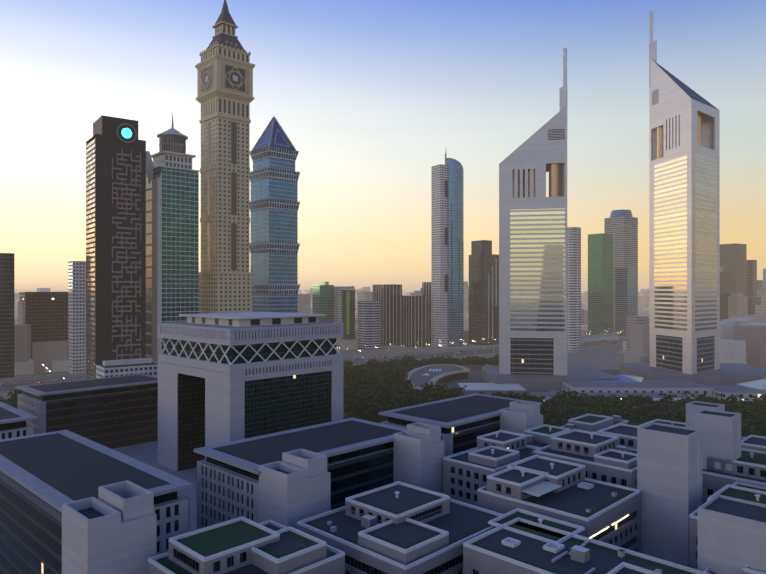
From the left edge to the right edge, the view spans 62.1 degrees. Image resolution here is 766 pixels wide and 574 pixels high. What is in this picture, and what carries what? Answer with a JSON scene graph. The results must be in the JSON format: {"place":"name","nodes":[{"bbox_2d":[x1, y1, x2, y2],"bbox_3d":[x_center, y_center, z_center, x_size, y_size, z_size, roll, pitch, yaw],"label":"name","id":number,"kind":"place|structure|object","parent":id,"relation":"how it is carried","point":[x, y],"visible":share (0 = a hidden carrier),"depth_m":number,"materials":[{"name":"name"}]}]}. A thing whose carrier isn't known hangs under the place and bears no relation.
{"place":"outdoors","nodes":[
{"label":"outdoors","id":0,"kind":"place"},
{"bbox_2d":[0,0,765,288],"label":"sky","id":1,"kind":"structure","parent":0,"point":[371,96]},
{"bbox_2d":[10,289,765,402],"bbox_3d":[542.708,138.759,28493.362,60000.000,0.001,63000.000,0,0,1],"label":"ground","id":2,"kind":"structure","parent":0,"point":[602,360],"depth_m":827.92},
{"bbox_2d":[0,253,13,382],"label":"building","id":3,"kind":"structure","parent":2,"relation":"on","point":[6,315],"depth_m":600.61,"materials":[{"name":"concrete"}]},
{"bbox_2d":[5,399,17,408],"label":"tree","id":4,"kind":"object","parent":2,"relation":"on","point":[14,404],"visible":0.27,"depth_m":423.70,"materials":[{"name":"green plant"}]},
{"bbox_2d":[7,390,22,400],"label":"tree","id":5,"kind":"object","parent":2,"relation":"on","point":[17,392],"visible":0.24,"depth_m":477.12,"materials":[{"name":"green plant"}]},
{"bbox_2d":[19,292,67,358],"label":"high-rise building","id":6,"kind":"structure","parent":2,"relation":"on","point":[45,315],"depth_m":681.61,"materials":[{"name":"concrete"}]},
{"bbox_2d":[68,261,85,373],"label":"building","id":7,"kind":"structure","parent":2,"relation":"on","point":[76,316],"depth_m":646.85,"materials":[{"name":"concrete"}]},
{"bbox_2d":[86,115,145,378],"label":"skyscraper","id":8,"kind":"structure","parent":2,"relation":"on","point":[115,238],"depth_m":467.52,"materials":[{"name":"brown"}]},
{"bbox_2d":[96,358,157,377],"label":"building","id":9,"kind":"structure","parent":2,"relation":"on","point":[124,367],"depth_m":411.08,"materials":[{"name":"concrete"}]},
{"bbox_2d":[146,112,199,362],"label":"skyscraper","id":10,"kind":"structure","parent":2,"relation":"on","point":[172,234],"depth_m":503.46,"materials":[{"name":"green glass"}]},
{"bbox_2d":[195,0,254,313],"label":"clock tower","id":11,"kind":"structure","parent":2,"relation":"on","point":[224,68],"depth_m":535.51,"materials":[{"name":"stone"}]},
{"bbox_2d":[250,117,299,312],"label":"tower","id":12,"kind":"structure","parent":2,"relation":"on","point":[274,207],"depth_m":577.97,"materials":[{"name":"glass"},{"name":"aluminium"}]},
{"bbox_2d":[14,279,587,324],"bbox_3d":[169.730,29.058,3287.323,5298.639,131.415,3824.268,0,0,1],"label":"distant skyline","id":13,"kind":"structure","parent":2,"relation":"on","point":[466,297],"depth_m":2476.74,"materials":[{"name":"beige"}]},
{"bbox_2d":[0,331,625,402],"bbox_3d":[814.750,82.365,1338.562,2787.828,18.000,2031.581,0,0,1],"label":"highway","id":14,"kind":"structure","parent":2,"relation":"on","point":[600,342],"depth_m":815.81,"materials":[{"name":"asphalt"}]},
{"bbox_2d":[312,285,333,321],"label":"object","id":15,"kind":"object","parent":2,"relation":"on","point":[322,299],"visible":0.64,"depth_m":936.44,"materials":[{"name":"glass"}]},
{"bbox_2d":[113,370,561,531],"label":"pavement","id":16,"kind":"structure","parent":2,"relation":"on","point":[147,453],"depth_m":323.22,"materials":[{"name":"concrete"}]},
{"bbox_2d":[0,401,36,439],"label":"office building","id":17,"kind":"structure","parent":16,"relation":"on","point":[13,423],"depth_m":264.92,"materials":[{"name":"concrete"}]},
{"bbox_2d":[16,374,157,448],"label":"office building","id":18,"kind":"structure","parent":16,"relation":"on","point":[115,412],"depth_m":348.78,"materials":[{"name":"brown glass"}]},
{"bbox_2d":[0,430,192,573],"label":"office building","id":19,"kind":"structure","parent":16,"relation":"on","point":[44,477],"depth_m":181.16,"materials":[{"name":"concrete"}]},
{"bbox_2d":[62,480,156,573],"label":"stair tower","id":20,"kind":"structure","parent":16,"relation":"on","point":[112,529],"depth_m":148.50,"materials":[{"name":"concrete"}]},
{"bbox_2d":[158,312,342,470],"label":"gate building","id":21,"kind":"structure","parent":16,"relation":"on","point":[225,377],"depth_m":301.35,"materials":[{"name":"concrete"}]},
{"bbox_2d":[259,448,330,528],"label":"stair tower","id":22,"kind":"structure","parent":16,"relation":"on","point":[295,487],"depth_m":185.42,"materials":[{"name":"concrete"}]},
{"bbox_2d":[194,418,406,529],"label":"office building","id":23,"kind":"structure","parent":16,"relation":"on","point":[358,453],"depth_m":213.50,"materials":[{"name":"grey concrete"}]},
{"bbox_2d":[344,385,354,390],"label":"tree","id":24,"kind":"object","parent":16,"relation":"on","point":[348,387],"visible":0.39,"depth_m":505.35,"materials":[{"name":"green plant"}]},
{"bbox_2d":[344,401,364,417],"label":"tree","id":25,"kind":"object","parent":16,"relation":"on","point":[353,404],"visible":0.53,"depth_m":432.00,"materials":[{"name":"green plant"}]},
{"bbox_2d":[348,405,364,418],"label":"tree","id":26,"kind":"object","parent":16,"relation":"on","point":[358,411],"visible":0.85,"depth_m":421.12,"materials":[{"name":"green plant"}]},
{"bbox_2d":[352,367,364,375],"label":"tree","id":27,"kind":"object","parent":16,"relation":"on","point":[357,371],"visible":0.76,"depth_m":586.74,"materials":[{"name":"green plant"}]},
{"bbox_2d":[359,407,377,420],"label":"tree","id":28,"kind":"object","parent":16,"relation":"on","point":[369,415],"visible":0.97,"depth_m":417.32,"materials":[{"name":"green plant"}]},
{"bbox_2d":[360,405,380,421],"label":"tree","id":29,"kind":"object","parent":16,"relation":"on","point":[376,409],"visible":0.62,"depth_m":418.93,"materials":[{"name":"green plant"}]},
{"bbox_2d":[373,361,385,369],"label":"tree","id":30,"kind":"object","parent":16,"relation":"on","point":[379,365],"visible":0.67,"depth_m":622.34,"materials":[{"name":"green plant"}]},
{"bbox_2d":[376,403,393,416],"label":"tree","id":31,"kind":"object","parent":16,"relation":"on","point":[387,405],"visible":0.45,"depth_m":417.88,"materials":[{"name":"green plant"}]},
{"bbox_2d":[378,403,398,415],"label":"tree","id":32,"kind":"object","parent":16,"relation":"on","point":[380,410],"visible":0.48,"depth_m":416.70,"materials":[{"name":"green plant"}]},
{"bbox_2d":[393,371,406,379],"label":"tree","id":33,"kind":"object","parent":16,"relation":"on","point":[401,375],"visible":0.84,"depth_m":569.85,"materials":[{"name":"green plant"}]},
{"bbox_2d":[391,397,411,406],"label":"tree","id":34,"kind":"object","parent":16,"relation":"on","point":[398,401],"visible":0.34,"depth_m":435.08,"materials":[{"name":"green plant"}]},
{"bbox_2d":[400,379,415,388],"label":"tree","id":35,"kind":"object","parent":16,"relation":"on","point":[409,384],"visible":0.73,"depth_m":520.41,"materials":[{"name":"green plant"}]},
{"bbox_2d":[399,395,425,405],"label":"tree","id":36,"kind":"object","parent":16,"relation":"on","point":[411,401],"visible":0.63,"depth_m":434.32,"materials":[{"name":"green plant"}]},
{"bbox_2d":[407,359,419,367],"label":"tree","id":37,"kind":"object","parent":16,"relation":"on","point":[412,363],"visible":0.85,"depth_m":663.41,"materials":[{"name":"green plant"}]},
{"bbox_2d":[393,422,443,493],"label":"stair tower","id":38,"kind":"structure","parent":16,"relation":"on","point":[418,451],"depth_m":226.18,"materials":[{"name":"concrete"}]},
{"bbox_2d":[415,389,432,396],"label":"tree","id":39,"kind":"object","parent":16,"relation":"on","point":[422,392],"visible":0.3,"depth_m":479.49,"materials":[{"name":"green plant"}]},
{"bbox_2d":[421,392,439,400],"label":"tree","id":40,"kind":"object","parent":16,"relation":"on","point":[429,397],"visible":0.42,"depth_m":447.72,"materials":[{"name":"green plant"}]},
{"bbox_2d":[423,387,445,399],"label":"tree","id":41,"kind":"object","parent":16,"relation":"on","point":[435,391],"visible":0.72,"depth_m":468.79,"materials":[{"name":"green plant"}]},
{"bbox_2d":[425,381,446,392],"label":"tree","id":42,"kind":"object","parent":16,"relation":"on","point":[437,386],"visible":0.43,"depth_m":491.98,"materials":[{"name":"green plant"}]},
{"bbox_2d":[404,364,469,390],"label":"curved building","id":43,"kind":"structure","parent":16,"relation":"on","point":[437,374],"depth_m":610.21,"materials":[{"name":"grey"}]},
{"bbox_2d":[441,392,456,399],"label":"tree","id":44,"kind":"object","parent":16,"relation":"on","point":[447,394],"visible":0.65,"depth_m":467.42,"materials":[{"name":"green plant"}]},
{"bbox_2d":[443,388,459,397],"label":"tree","id":45,"kind":"object","parent":16,"relation":"on","point":[452,391],"visible":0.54,"depth_m":472.74,"materials":[{"name":"green plant"}]},
{"bbox_2d":[378,393,541,456],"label":"office building","id":46,"kind":"structure","parent":16,"relation":"on","point":[464,422],"depth_m":271.52,"materials":[{"name":"grey concrete"}]},
{"bbox_2d":[500,400,542,433],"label":"stair tower","id":47,"kind":"structure","parent":16,"relation":"on","point":[517,416],"depth_m":273.57,"materials":[{"name":"concrete"}]},
{"bbox_2d":[538,401,556,415],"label":"tree","id":48,"kind":"object","parent":16,"relation":"on","point":[544,409],"visible":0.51,"depth_m":394.95,"materials":[{"name":"green plant"}]},
{"bbox_2d":[557,415,573,422],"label":"tree","id":49,"kind":"object","parent":16,"relation":"on","point":[567,417],"visible":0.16,"depth_m":377.01,"materials":[{"name":"green plant"}]},
{"bbox_2d":[566,411,582,416],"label":"tree","id":50,"kind":"object","parent":16,"relation":"on","point":[574,414],"visible":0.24,"depth_m":382.24,"materials":[{"name":"green plant"}]},
{"bbox_2d":[583,407,598,414],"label":"tree","id":51,"kind":"object","parent":16,"relation":"on","point":[589,411],"visible":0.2,"depth_m":387.90,"materials":[{"name":"green plant"}]},
{"bbox_2d":[600,410,615,416],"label":"tree","id":52,"kind":"object","parent":16,"relation":"on","point":[605,412],"visible":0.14,"depth_m":378.46,"materials":[{"name":"green plant"}]},
{"bbox_2d":[601,409,625,418],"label":"tree","id":53,"kind":"object","parent":16,"relation":"on","point":[617,414],"visible":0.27,"depth_m":393.78,"materials":[{"name":"green plant"}]},
{"bbox_2d":[619,405,638,414],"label":"tree","id":54,"kind":"object","parent":16,"relation":"on","point":[625,407],"visible":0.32,"depth_m":415.51,"materials":[{"name":"green plant"}]},
{"bbox_2d":[621,416,636,422],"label":"tree","id":55,"kind":"object","parent":16,"relation":"on","point":[623,417],"visible":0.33,"depth_m":379.51,"materials":[{"name":"green plant"}]},
{"bbox_2d":[632,417,648,424],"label":"tree","id":56,"kind":"object","parent":16,"relation":"on","point":[641,421],"visible":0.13,"depth_m":374.03,"materials":[{"name":"green plant"}]},
{"bbox_2d":[636,413,648,420],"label":"tree","id":57,"kind":"object","parent":16,"relation":"on","point":[640,415],"visible":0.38,"depth_m":393.98,"materials":[{"name":"green plant"}]},
{"bbox_2d":[647,411,661,420],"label":"tree","id":58,"kind":"object","parent":16,"relation":"on","point":[655,414],"visible":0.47,"depth_m":388.31,"materials":[{"name":"green plant"}]},
{"bbox_2d":[650,411,676,420],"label":"tree","id":59,"kind":"object","parent":16,"relation":"on","point":[665,417],"visible":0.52,"depth_m":386.75,"materials":[{"name":"green plant"}]},
{"bbox_2d":[662,403,685,412],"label":"tree","id":60,"kind":"object","parent":16,"relation":"on","point":[679,408],"visible":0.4,"depth_m":410.22,"materials":[{"name":"green plant"}]},
{"bbox_2d":[334,286,353,338],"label":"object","id":61,"kind":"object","parent":2,"relation":"on","point":[338,304],"visible":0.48,"depth_m":946.36,"materials":[{"name":"concrete"}]},
{"bbox_2d":[342,290,354,339],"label":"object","id":62,"kind":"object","parent":2,"relation":"on","point":[348,309],"visible":0.84,"depth_m":934.34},
{"bbox_2d":[357,292,372,313],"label":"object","id":63,"kind":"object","parent":2,"relation":"on","point":[364,296],"visible":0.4,"depth_m":1486.55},
{"bbox_2d":[358,301,380,349],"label":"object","id":64,"kind":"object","parent":2,"relation":"on","point":[369,325],"visible":1,"depth_m":914.74,"materials":[{"name":"concrete"}]},
{"bbox_2d":[373,284,401,345],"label":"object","id":65,"kind":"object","parent":2,"relation":"on","point":[388,296],"visible":0.72,"depth_m":959.41,"materials":[{"name":"concrete"}]},
{"bbox_2d":[14,288,765,375],"bbox_3d":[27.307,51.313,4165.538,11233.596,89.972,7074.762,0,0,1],"label":"buildings","id":66,"kind":"structure","parent":2,"relation":"on","point":[743,339],"depth_m":724.75,"materials":[{"name":"concrete"}]},
{"bbox_2d":[401,295,424,347],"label":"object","id":67,"kind":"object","parent":2,"relation":"on","point":[412,320],"visible":0.92,"depth_m":953.08,"materials":[{"name":"concrete"}]},
{"bbox_2d":[422,282,430,345],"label":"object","id":68,"kind":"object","parent":2,"relation":"on","point":[426,289],"visible":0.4,"depth_m":990.66,"materials":[{"name":"concrete"}]},
{"bbox_2d":[431,151,463,346],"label":"skyscraper","id":69,"kind":"structure","parent":2,"relation":"on","point":[447,253],"depth_m":968.34,"materials":[{"name":"grey"}]},
{"bbox_2d":[148,401,765,573],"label":"buildings","id":70,"kind":"structure","parent":2,"relation":"on","point":[588,493],"depth_m":176.91,"materials":[{"name":"concrete"}]},
{"bbox_2d":[467,358,477,368],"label":"tree","id":71,"kind":"object","parent":2,"relation":"on","point":[472,362],"visible":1,"depth_m":700.12,"materials":[{"name":"green plant"}]},
{"bbox_2d":[474,358,488,368],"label":"tree","id":72,"kind":"object","parent":2,"relation":"on","point":[479,361],"visible":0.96,"depth_m":699.41,"materials":[{"name":"green plant"}]},
{"bbox_2d":[469,240,498,344],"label":"building","id":73,"kind":"structure","parent":2,"relation":"on","point":[483,279],"depth_m":996.40,"materials":[{"name":"concrete"}]},
{"bbox_2d":[477,357,490,365],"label":"tree","id":74,"kind":"object","parent":2,"relation":"on","point":[486,359],"visible":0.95,"depth_m":699.63,"materials":[{"name":"green plant"}]},
{"bbox_2d":[493,305,498,344],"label":"building","id":75,"kind":"structure","parent":2,"relation":"on","point":[496,322],"depth_m":991.99,"materials":[{"name":"concrete"}]},
{"bbox_2d":[567,227,580,351],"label":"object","id":76,"kind":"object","parent":2,"relation":"on","point":[573,289],"visible":0.8,"depth_m":887.24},
{"bbox_2d":[588,233,612,334],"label":"high-rise building","id":77,"kind":"structure","parent":2,"relation":"on","point":[600,283],"depth_m":1149.81,"materials":[{"name":"glass"}]},
{"bbox_2d":[436,363,765,417],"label":"podium","id":78,"kind":"object","parent":2,"relation":"on","point":[745,381],"visible":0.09,"depth_m":551.85,"materials":[{"name":"concrete"}]},
{"bbox_2d":[452,385,466,394],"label":"tree","id":79,"kind":"object","parent":78,"relation":"on","point":[459,390],"visible":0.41,"depth_m":493.74,"materials":[{"name":"green plant"}]},
{"bbox_2d":[508,392,524,399],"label":"tree","id":80,"kind":"object","parent":78,"relation":"on","point":[520,397],"visible":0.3,"depth_m":439.62,"materials":[{"name":"green plant"}]},
{"bbox_2d":[516,393,536,400],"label":"tree","id":81,"kind":"object","parent":78,"relation":"on","point":[527,396],"visible":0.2,"depth_m":451.90,"materials":[{"name":"green plant"}]},
{"bbox_2d":[499,47,566,375],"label":"skyscraper","id":82,"kind":"structure","parent":78,"relation":"on","point":[532,279],"depth_m":572.88,"materials":[{"name":"metal"}]},
{"bbox_2d":[535,398,559,406],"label":"tree","id":83,"kind":"object","parent":78,"relation":"on","point":[537,399],"visible":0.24,"depth_m":435.67,"materials":[{"name":"green plant"}]},
{"bbox_2d":[552,394,567,403],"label":"tree","id":84,"kind":"object","parent":78,"relation":"on","point":[560,399],"visible":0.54,"depth_m":442.19,"materials":[{"name":"green plant"}]},
{"bbox_2d":[556,390,580,398],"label":"tree","id":85,"kind":"object","parent":78,"relation":"on","point":[565,393],"visible":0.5,"depth_m":462.92,"materials":[{"name":"green plant"}]},
{"bbox_2d":[577,395,594,403],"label":"tree","id":86,"kind":"object","parent":78,"relation":"on","point":[589,398],"visible":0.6,"depth_m":449.86,"materials":[{"name":"green plant"}]},
{"bbox_2d":[586,401,606,412],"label":"tree","id":87,"kind":"object","parent":78,"relation":"on","point":[595,404],"visible":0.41,"depth_m":429.91,"materials":[{"name":"green plant"}]},
{"bbox_2d":[597,394,617,402],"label":"tree","id":88,"kind":"object","parent":78,"relation":"on","point":[609,398],"visible":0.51,"depth_m":458.30,"materials":[{"name":"green plant"}]},
{"bbox_2d":[606,399,631,407],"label":"tree","id":89,"kind":"object","parent":78,"relation":"on","point":[612,403],"visible":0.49,"depth_m":431.11,"materials":[{"name":"green plant"}]},
{"bbox_2d":[621,396,639,406],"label":"tree","id":90,"kind":"object","parent":78,"relation":"on","point":[632,401],"visible":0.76,"depth_m":453.13,"materials":[{"name":"green plant"}]},
{"bbox_2d":[622,394,639,406],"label":"tree","id":91,"kind":"object","parent":78,"relation":"on","point":[637,396],"visible":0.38,"depth_m":461.36,"materials":[{"name":"green plant"}]},
{"bbox_2d":[637,396,657,407],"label":"tree","id":92,"kind":"object","parent":78,"relation":"on","point":[649,400],"visible":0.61,"depth_m":447.36,"materials":[{"name":"green plant"}]},
{"bbox_2d":[659,393,678,403],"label":"tree","id":93,"kind":"object","parent":78,"relation":"on","point":[667,398],"visible":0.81,"depth_m":462.20,"materials":[{"name":"green plant"}]},
{"bbox_2d":[649,10,719,374],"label":"skyscraper","id":94,"kind":"structure","parent":78,"relation":"on","point":[684,226],"depth_m":592.91,"materials":[{"name":"metal"}]},
{"bbox_2d":[679,398,693,405],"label":"tree","id":95,"kind":"object","parent":78,"relation":"on","point":[688,401],"visible":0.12,"depth_m":429.44,"materials":[{"name":"green plant"}]},
{"bbox_2d":[690,394,713,401],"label":"tree","id":96,"kind":"object","parent":78,"relation":"on","point":[703,397],"visible":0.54,"depth_m":457.05,"materials":[{"name":"green plant"}]},
{"bbox_2d":[720,395,742,402],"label":"tree","id":97,"kind":"object","parent":78,"relation":"on","point":[733,399],"visible":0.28,"depth_m":447.91,"materials":[{"name":"green plant"}]},
{"bbox_2d":[739,401,756,409],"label":"tree","id":98,"kind":"object","parent":78,"relation":"on","point":[746,403],"visible":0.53,"depth_m":436.92,"materials":[{"name":"green plant"}]},
{"bbox_2d":[743,397,764,405],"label":"tree","id":99,"kind":"object","parent":78,"relation":"on","point":[759,401],"visible":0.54,"depth_m":445.08,"materials":[{"name":"green plant"}]},
{"bbox_2d":[604,210,637,332],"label":"tall grey building","id":100,"kind":"structure","parent":2,"relation":"on","point":[621,226],"depth_m":1214.57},
{"bbox_2d":[615,267,635,335],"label":"building","id":101,"kind":"structure","parent":2,"relation":"on","point":[625,291],"depth_m":1167.65,"materials":[{"name":"glass"}]},
{"bbox_2d":[628,420,641,425],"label":"tree","id":102,"kind":"object","parent":2,"relation":"on","point":[635,422],"visible":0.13,"depth_m":351.52,"materials":[{"name":"green plant"}]},
{"bbox_2d":[626,316,646,352],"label":"beige building","id":103,"kind":"structure","parent":2,"relation":"on","point":[630,320],"depth_m":790.17,"materials":[{"name":"concrete"}]},
{"bbox_2d":[667,411,685,422],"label":"tree","id":104,"kind":"object","parent":2,"relation":"on","point":[678,414],"visible":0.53,"depth_m":392.13,"materials":[{"name":"green plant"}]},
{"bbox_2d":[720,243,746,295],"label":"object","id":105,"kind":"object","parent":2,"relation":"on","point":[733,259],"visible":0.48,"depth_m":1510.44,"materials":[{"name":"concrete"}]},
{"bbox_2d":[720,266,765,320],"bbox_3d":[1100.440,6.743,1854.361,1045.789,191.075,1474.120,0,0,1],"label":"cluster","id":106,"kind":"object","parent":2,"relation":"on","point":[734,304],"visible":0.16,"depth_m":1260.55,"materials":[{"name":"concrete"}]},
{"bbox_2d":[733,410,752,420],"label":"tree","id":107,"kind":"object","parent":2,"relation":"on","point":[744,416],"visible":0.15,"depth_m":380.69,"materials":[{"name":"green plant"}]},
{"bbox_2d":[741,423,759,432],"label":"tree","id":108,"kind":"object","parent":2,"relation":"on","point":[746,425],"visible":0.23,"depth_m":354.58,"materials":[{"name":"green plant"}]},
{"bbox_2d":[747,260,756,296],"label":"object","id":109,"kind":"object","parent":2,"relation":"on","point":[751,278],"visible":0.52,"depth_m":1572.27,"materials":[{"name":"concrete"}]},
{"bbox_2d":[741,427,765,436],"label":"tree","id":110,"kind":"object","parent":2,"relation":"on","point":[749,430],"visible":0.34,"depth_m":343.12,"materials":[{"name":"green plant"}]},
{"bbox_2d":[741,419,765,432],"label":"tree","id":111,"kind":"object","parent":2,"relation":"on","point":[751,423],"visible":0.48,"depth_m":364.77,"materials":[{"name":"green plant"}]},
{"bbox_2d":[744,430,765,436],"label":"tree","id":112,"kind":"object","parent":2,"relation":"on","point":[750,433],"visible":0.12,"depth_m":338.13,"materials":[{"name":"green plant"}]},
{"bbox_2d":[755,305,764,322],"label":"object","id":113,"kind":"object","parent":2,"relation":"on","point":[759,309],"visible":0.36,"depth_m":1478.12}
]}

